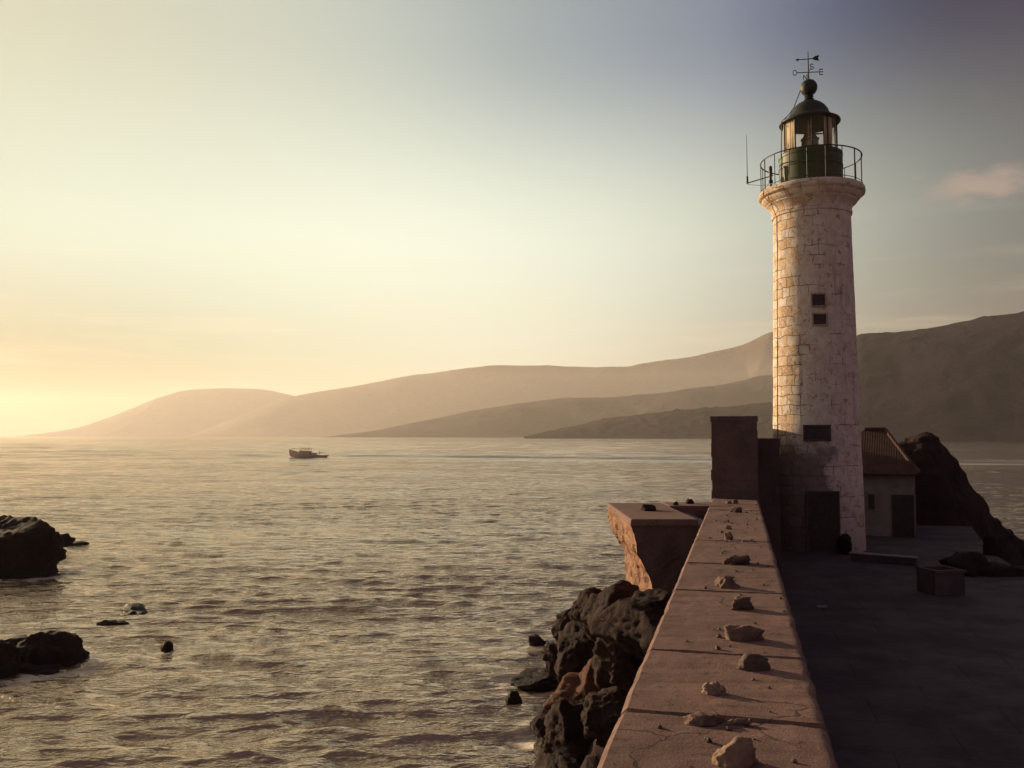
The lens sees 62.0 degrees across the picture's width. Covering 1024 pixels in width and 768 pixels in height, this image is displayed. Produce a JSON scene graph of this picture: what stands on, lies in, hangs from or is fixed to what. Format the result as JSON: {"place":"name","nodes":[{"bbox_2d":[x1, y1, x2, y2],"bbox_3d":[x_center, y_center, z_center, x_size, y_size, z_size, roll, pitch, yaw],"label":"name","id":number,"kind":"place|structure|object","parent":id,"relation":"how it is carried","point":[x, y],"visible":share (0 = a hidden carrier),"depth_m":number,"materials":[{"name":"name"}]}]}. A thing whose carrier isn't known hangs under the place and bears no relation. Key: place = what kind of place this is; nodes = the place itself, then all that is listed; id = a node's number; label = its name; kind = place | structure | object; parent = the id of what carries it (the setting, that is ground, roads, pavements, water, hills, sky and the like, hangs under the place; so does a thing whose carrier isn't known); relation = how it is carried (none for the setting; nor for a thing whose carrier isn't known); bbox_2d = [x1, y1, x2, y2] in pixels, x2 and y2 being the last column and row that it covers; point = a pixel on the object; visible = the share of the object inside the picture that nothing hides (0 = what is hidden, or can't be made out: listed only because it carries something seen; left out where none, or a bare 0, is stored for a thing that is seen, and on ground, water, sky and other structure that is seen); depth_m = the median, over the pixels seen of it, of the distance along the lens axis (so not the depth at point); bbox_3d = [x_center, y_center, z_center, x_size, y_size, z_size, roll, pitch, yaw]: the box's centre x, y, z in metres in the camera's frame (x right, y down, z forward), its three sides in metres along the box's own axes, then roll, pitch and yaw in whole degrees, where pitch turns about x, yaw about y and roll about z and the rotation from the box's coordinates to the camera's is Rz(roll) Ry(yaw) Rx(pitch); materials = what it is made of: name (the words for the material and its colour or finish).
{"place":"outdoors","nodes":[
{"label":"outdoors","id":0,"kind":"place"},
{"bbox_2d":[13,388,292,436],"bbox_3d":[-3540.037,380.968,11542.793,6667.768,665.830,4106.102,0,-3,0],"label":"hill","id":1,"kind":"structure","parent":0,"point":[184,413],"depth_m":10891.41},
{"bbox_2d":[185,332,772,436],"bbox_3d":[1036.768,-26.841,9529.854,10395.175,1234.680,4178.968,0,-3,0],"label":"hill","id":2,"kind":"structure","parent":0,"point":[384,404],"depth_m":9663.66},
{"bbox_2d":[0,436,1023,767],"bbox_3d":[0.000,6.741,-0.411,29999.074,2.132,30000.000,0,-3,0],"label":"sea","id":3,"kind":"structure","parent":0,"point":[370,602],"depth_m":40.64,"materials":[{"name":"liquid"}]},
{"bbox_2d":[0,640,21,677],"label":"sea rock","id":4,"kind":"object","parent":3,"relation":"in","point":[10,660],"visible":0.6,"depth_m":24.78,"materials":[{"name":"black stone"}]},
{"bbox_2d":[3,634,26,645],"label":"sea rock","id":5,"kind":"object","parent":3,"relation":"in","point":[15,640],"visible":0.21,"depth_m":28.41,"materials":[{"name":"grey stone"}]},
{"bbox_2d":[0,515,66,576],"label":"sea rock","id":6,"kind":"object","parent":3,"relation":"in","point":[30,546],"visible":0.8,"depth_m":42.70,"materials":[{"name":"brown stone"}]},
{"bbox_2d":[18,663,65,674],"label":"sea rock","id":7,"kind":"object","parent":3,"relation":"in","point":[32,669],"visible":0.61,"depth_m":25.21,"materials":[{"name":"black stone"}]},
{"bbox_2d":[16,630,90,665],"bbox_3d":[-14.255,8.479,26.361,1.986,1.688,1.822,-1,-4,13],"label":"sea rock","id":8,"kind":"object","parent":3,"relation":"in","point":[55,647],"visible":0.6,"depth_m":26.00,"materials":[{"name":"black stone"}]},
{"bbox_2d":[60,533,75,546],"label":"sea rock","id":9,"kind":"object","parent":3,"relation":"in","point":[69,540],"visible":0.19,"depth_m":51.03,"materials":[{"name":"black stone"}]},
{"bbox_2d":[72,541,89,545],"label":"sea rock","id":10,"kind":"object","parent":3,"relation":"in","point":[77,543],"visible":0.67,"depth_m":54.66,"materials":[{"name":"black stone"}]},
{"bbox_2d":[96,620,128,624],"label":"sea rock","id":11,"kind":"object","parent":3,"relation":"in","point":[112,622],"visible":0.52,"depth_m":31.87,"materials":[{"name":"grey stone"}]},
{"bbox_2d":[120,603,147,615],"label":"sea rock","id":12,"kind":"object","parent":3,"relation":"in","point":[134,609],"visible":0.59,"depth_m":34.07,"materials":[{"name":"grey stone"}]},
{"bbox_2d":[160,641,173,651],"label":"sea rock","id":13,"kind":"object","parent":3,"relation":"in","point":[166,646],"visible":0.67,"depth_m":27.77,"materials":[{"name":"black stone"}]},
{"bbox_2d":[289,448,328,457],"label":"fishing boat","id":14,"kind":"object","parent":3,"relation":"on","point":[301,454],"visible":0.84,"depth_m":270.76,"materials":[{"name":"paint"}]},
{"bbox_2d":[505,690,522,704],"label":"boulder","id":15,"kind":"object","parent":3,"relation":"in","point":[512,697],"visible":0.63,"depth_m":22.31,"materials":[{"name":"black stone"}]},
{"bbox_2d":[509,667,559,692],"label":"boulder","id":16,"kind":"object","parent":3,"relation":"in","point":[538,680],"visible":0.77,"depth_m":23.70,"materials":[{"name":"grey stone"}]},
{"bbox_2d":[528,633,545,645],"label":"boulder","id":17,"kind":"object","parent":3,"relation":"in","point":[535,639],"visible":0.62,"depth_m":28.09,"materials":[{"name":"black stone"}]},
{"bbox_2d":[0,0,1023,435],"label":"sky","id":18,"kind":"structure","parent":0,"point":[290,197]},
{"bbox_2d":[329,375,772,436],"bbox_3d":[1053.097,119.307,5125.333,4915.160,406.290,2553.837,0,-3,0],"label":"hill","id":19,"kind":"structure","parent":0,"point":[523,419],"depth_m":5047.37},
{"bbox_2d":[533,692,627,767],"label":"rocky shore","id":20,"kind":"structure","parent":0,"point":[594,753],"depth_m":15.50,"materials":[{"name":"stone"}]},
{"bbox_2d":[529,708,547,737],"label":"boulder","id":21,"kind":"object","parent":20,"relation":"on","point":[537,725],"visible":0.12,"depth_m":18.77,"materials":[{"name":"stone"}]},
{"bbox_2d":[543,672,581,710],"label":"boulder","id":22,"kind":"object","parent":21,"relation":"on","point":[567,687],"visible":0.36,"depth_m":18.49,"materials":[{"name":"beige stone"}]},
{"bbox_2d":[533,714,545,750],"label":"boulder","id":23,"kind":"object","parent":20,"relation":"on","point":[539,743],"visible":0.12,"depth_m":18.75,"materials":[{"name":"grey stone"}]},
{"bbox_2d":[543,642,557,676],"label":"boulder","id":24,"kind":"object","parent":20,"relation":"on","point":[550,657],"visible":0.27,"depth_m":22.96,"materials":[{"name":"stone"}]},
{"bbox_2d":[551,608,572,647],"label":"boulder","id":25,"kind":"object","parent":24,"relation":"on","point":[562,619],"visible":0.13,"depth_m":22.56,"materials":[{"name":"stone"}]},
{"bbox_2d":[532,747,582,767],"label":"boulder","id":26,"kind":"object","parent":20,"relation":"on","point":[557,758],"visible":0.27,"depth_m":16.41,"materials":[{"name":"stone"}]},
{"bbox_2d":[543,698,594,760],"bbox_3d":[1.423,6.992,17.035,1.732,1.489,1.758,1,-4,-20],"label":"boulder","id":27,"kind":"object","parent":20,"relation":"on","point":[564,726],"visible":0.52,"depth_m":16.60,"materials":[{"name":"stone"}]},
{"bbox_2d":[554,620,594,682],"bbox_3d":[1.732,6.332,20.250,1.409,1.561,1.444,-1,-4,12],"label":"boulder","id":28,"kind":"object","parent":20,"relation":"on","point":[575,645],"visible":0.54,"depth_m":19.73,"materials":[{"name":"stone"}]},
{"bbox_2d":[568,587,601,641],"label":"boulder","id":29,"kind":"object","parent":20,"relation":"on","point":[576,611],"visible":0.39,"depth_m":19.25,"materials":[{"name":"stone"}]},
{"bbox_2d":[576,658,599,697],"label":"boulder","id":30,"kind":"object","parent":20,"relation":"on","point":[586,685],"visible":0.3,"depth_m":18.29,"materials":[{"name":"beige stone"}]},
{"bbox_2d":[581,686,626,742],"bbox_3d":[1.815,6.150,15.913,0.972,0.873,1.360,-1,-4,15],"label":"boulder","id":31,"kind":"object","parent":20,"relation":"on","point":[601,713],"visible":0.69,"depth_m":15.51,"materials":[{"name":"stone"}]},
{"bbox_2d":[592,638,626,693],"bbox_3d":[2.532,5.531,17.176,1.800,2.178,1.499,-2,-4,24],"label":"boulder","id":32,"kind":"object","parent":20,"relation":"on","point":[602,676],"visible":0.09,"depth_m":16.74,"materials":[{"name":"stone"}]},
{"bbox_2d":[580,580,638,637],"bbox_3d":[2.161,4.651,17.224,1.611,1.357,1.476,1,-4,-21],"label":"boulder","id":33,"kind":"object","parent":32,"relation":"on","point":[597,604],"visible":0.38,"depth_m":16.99,"materials":[{"name":"stone"}]},
{"bbox_2d":[588,588,671,661],"bbox_3d":[2.373,4.238,14.176,1.813,1.553,1.885,1,-4,-17],"label":"boulder","id":34,"kind":"object","parent":20,"relation":"on","point":[629,625],"visible":0.53,"depth_m":14.10,"materials":[{"name":"stone"}]},
{"bbox_2d":[592,638,642,691],"bbox_3d":[2.088,4.510,14.660,1.256,1.586,0.914,1,-4,-17],"label":"boulder","id":35,"kind":"object","parent":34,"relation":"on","point":[620,665],"visible":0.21,"depth_m":14.49,"materials":[{"name":"stone"}]},
{"bbox_2d":[524,402,772,438],"bbox_3d":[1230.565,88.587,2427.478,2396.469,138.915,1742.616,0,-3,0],"label":"hill","id":36,"kind":"structure","parent":0,"point":[685,424],"depth_m":2454.74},
{"bbox_2d":[816,605,826,607],"bbox_3d":[7.574,5.450,20.845,0.260,0.050,0.090,0,-3,0],"label":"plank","id":37,"kind":"object","parent":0,"point":[821,606],"visible":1,"depth_m":20.80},
{"bbox_2d":[861,427,920,537],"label":"keepers house","id":38,"kind":"structure","parent":0,"point":[891,470],"depth_m":35.94,"materials":[{"name":"white paint"}]},
{"bbox_2d":[867,493,875,510],"bbox_3d":[15.213,4.987,36.068,0.340,0.737,0.070,-2,-4,26],"label":"window","id":39,"kind":"structure","parent":38,"relation":"in","point":[871,497],"depth_m":36.03,"materials":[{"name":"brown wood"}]},
{"bbox_2d":[891,494,914,537],"bbox_3d":[16.288,5.496,35.477,0.847,1.752,0.135,-2,-4,26],"label":"door","id":40,"kind":"structure","parent":38,"relation":"in","point":[903,524],"depth_m":35.47,"materials":[{"name":"brown wood"}]},
{"bbox_2d":[781,525,1023,767],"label":"quay","id":41,"kind":"structure","parent":0,"point":[903,672],"depth_m":16.33,"materials":[{"name":"grey concrete"}]},
{"bbox_2d":[597,498,837,767],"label":"sea wall","id":42,"kind":"structure","parent":41,"relation":"on","point":[675,672],"depth_m":5.33,"materials":[{"name":"concrete"}]},
{"bbox_2d":[607,502,731,592],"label":"landing block","id":43,"kind":"structure","parent":42,"relation":"on","point":[657,544],"depth_m":15.43,"materials":[{"name":"stone"}]},
{"bbox_2d":[641,504,655,510],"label":"stone","id":44,"kind":"object","parent":43,"relation":"on","point":[648,507],"visible":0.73,"depth_m":17.12,"materials":[{"name":"stone"}]},
{"bbox_2d":[685,499,693,503],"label":"stone","id":45,"kind":"object","parent":43,"relation":"on","point":[689,501],"visible":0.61,"depth_m":18.75,"materials":[{"name":"stone"}]},
{"bbox_2d":[683,712,724,726],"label":"stone","id":46,"kind":"object","parent":42,"relation":"on","point":[702,719],"visible":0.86,"depth_m":4.43,"materials":[{"name":"brown stone"}]},
{"bbox_2d":[704,737,711,742],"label":"pebble","id":47,"kind":"object","parent":42,"relation":"on","point":[708,739],"visible":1,"depth_m":4.17,"materials":[{"name":"stone"}]},
{"bbox_2d":[701,681,725,695],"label":"stone","id":48,"kind":"object","parent":42,"relation":"on","point":[715,688],"visible":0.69,"depth_m":4.94,"materials":[{"name":"brown stone"}]},
{"bbox_2d":[655,503,796,767],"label":"grit","id":49,"kind":"object","parent":42,"relation":"on","point":[728,728],"visible":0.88,"depth_m":6.80,"materials":[{"name":"stone"}]},
{"bbox_2d":[715,575,740,588],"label":"stone","id":50,"kind":"object","parent":42,"relation":"on","point":[725,582],"visible":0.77,"depth_m":8.46,"materials":[{"name":"brown stone"}]},
{"bbox_2d":[724,531,733,539],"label":"stone","id":51,"kind":"object","parent":42,"relation":"on","point":[729,536],"visible":0.68,"depth_m":12.37,"materials":[{"name":"brown stone"}]},
{"bbox_2d":[712,736,758,767],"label":"stone","id":52,"kind":"object","parent":42,"relation":"on","point":[738,752],"visible":0.97,"depth_m":3.87,"materials":[{"name":"brown stone"}]},
{"bbox_2d":[730,507,741,512],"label":"stone","id":53,"kind":"object","parent":42,"relation":"on","point":[737,509],"visible":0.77,"depth_m":16.81,"materials":[{"name":"brown stone"}]},
{"bbox_2d":[722,555,750,564],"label":"stone","id":54,"kind":"object","parent":42,"relation":"on","point":[739,559],"visible":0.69,"depth_m":9.97,"materials":[{"name":"brown stone"}]},
{"bbox_2d":[727,718,751,725],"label":"stone","id":55,"kind":"object","parent":42,"relation":"on","point":[740,722],"visible":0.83,"depth_m":4.42,"materials":[{"name":"brown stone"}]},
{"bbox_2d":[730,596,753,610],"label":"stone","id":56,"kind":"object","parent":42,"relation":"on","point":[742,603],"visible":0.69,"depth_m":7.35,"materials":[{"name":"brown stone"}]},
{"bbox_2d":[724,624,764,641],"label":"stone","id":57,"kind":"object","parent":42,"relation":"on","point":[744,633],"visible":0.59,"depth_m":6.24,"materials":[{"name":"brown stone"}]},
{"bbox_2d":[738,653,770,671],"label":"stone","id":58,"kind":"object","parent":42,"relation":"on","point":[749,662],"visible":0.72,"depth_m":5.44,"materials":[{"name":"brown stone"}]},
{"bbox_2d":[710,416,758,500],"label":"tall wall","id":59,"kind":"structure","parent":41,"relation":"on","point":[734,454],"depth_m":20.45,"materials":[{"name":"stone"}]},
{"bbox_2d":[758,438,781,577],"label":"thick wall","id":60,"kind":"structure","parent":41,"relation":"on","point":[769,473],"depth_m":23.05,"materials":[{"name":"stone"}]},
{"bbox_2d":[746,51,865,553],"bbox_3d":[11.592,-3.325,32.767,3.916,19.430,3.913,2,-4,-25],"label":"lighthouse","id":61,"kind":"object","parent":41,"relation":"on","point":[810,199],"visible":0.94,"depth_m":31.43,"materials":[{"name":"stone"}]},
{"bbox_2d":[803,425,830,440],"bbox_3d":[11.088,1.774,30.973,0.959,0.583,0.169,-1,-4,19],"label":"window","id":62,"kind":"structure","parent":61,"relation":"in","point":[810,432],"depth_m":30.93,"materials":[{"name":"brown wood"}]},
{"bbox_2d":[810,292,826,306],"bbox_3d":[11.265,-3.084,31.315,0.550,0.533,0.169,-1,-4,13],"label":"window","id":63,"kind":"structure","parent":61,"relation":"in","point":[817,299],"depth_m":31.27,"materials":[{"name":"glass"}]},
{"bbox_2d":[812,312,827,325],"bbox_3d":[11.287,-2.369,31.253,0.550,0.488,0.169,-1,-4,12],"label":"window","id":64,"kind":"structure","parent":61,"relation":"in","point":[818,319],"depth_m":31.21,"materials":[{"name":"glass"}]},
{"bbox_2d":[806,491,840,553],"bbox_3d":[11.200,4.968,30.667,1.146,2.226,0.169,-1,-4,14],"label":"door","id":65,"kind":"structure","parent":61,"relation":"in","point":[822,507],"depth_m":30.63,"materials":[{"name":"brown wood"}]},
{"bbox_2d":[836,533,851,554],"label":"stone","id":66,"kind":"object","parent":41,"relation":"on","point":[844,542],"visible":0.96,"depth_m":30.18,"materials":[{"name":"black stone"}]},
{"bbox_2d":[849,551,918,565],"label":"kerb wall","id":67,"kind":"structure","parent":41,"relation":"on","point":[885,558],"depth_m":28.16,"materials":[{"name":"grey concrete"}]},
{"bbox_2d":[914,565,966,595],"bbox_3d":[11.507,5.271,22.884,0.920,0.665,0.910,1,-4,-9],"label":"stone trough","id":68,"kind":"object","parent":41,"relation":"on","point":[939,580],"visible":1,"depth_m":22.52,"materials":[{"name":"grey stone"}]},
{"bbox_2d":[939,551,990,576],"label":"quay rock","id":69,"kind":"object","parent":41,"relation":"on","point":[971,562],"visible":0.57,"depth_m":25.85,"materials":[{"name":"brown stone"}]},
{"bbox_2d":[982,534,999,557],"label":"quay rock","id":70,"kind":"object","parent":41,"relation":"on","point":[990,546],"visible":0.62,"depth_m":30.07,"materials":[{"name":"stone"}]},
{"bbox_2d":[977,561,1023,576],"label":"quay rock","id":71,"kind":"object","parent":41,"relation":"on","point":[995,569],"visible":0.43,"depth_m":25.53,"materials":[{"name":"brown stone"}]},
{"bbox_2d":[857,311,1023,440],"bbox_3d":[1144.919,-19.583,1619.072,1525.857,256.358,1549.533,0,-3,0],"label":"hill","id":72,"kind":"structure","parent":0,"point":[961,381],"depth_m":1394.95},
{"bbox_2d":[898,431,1023,565],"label":"rocky knoll","id":73,"kind":"structure","parent":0,"point":[947,494],"depth_m":42.06,"materials":[{"name":"stone"}]}
]}

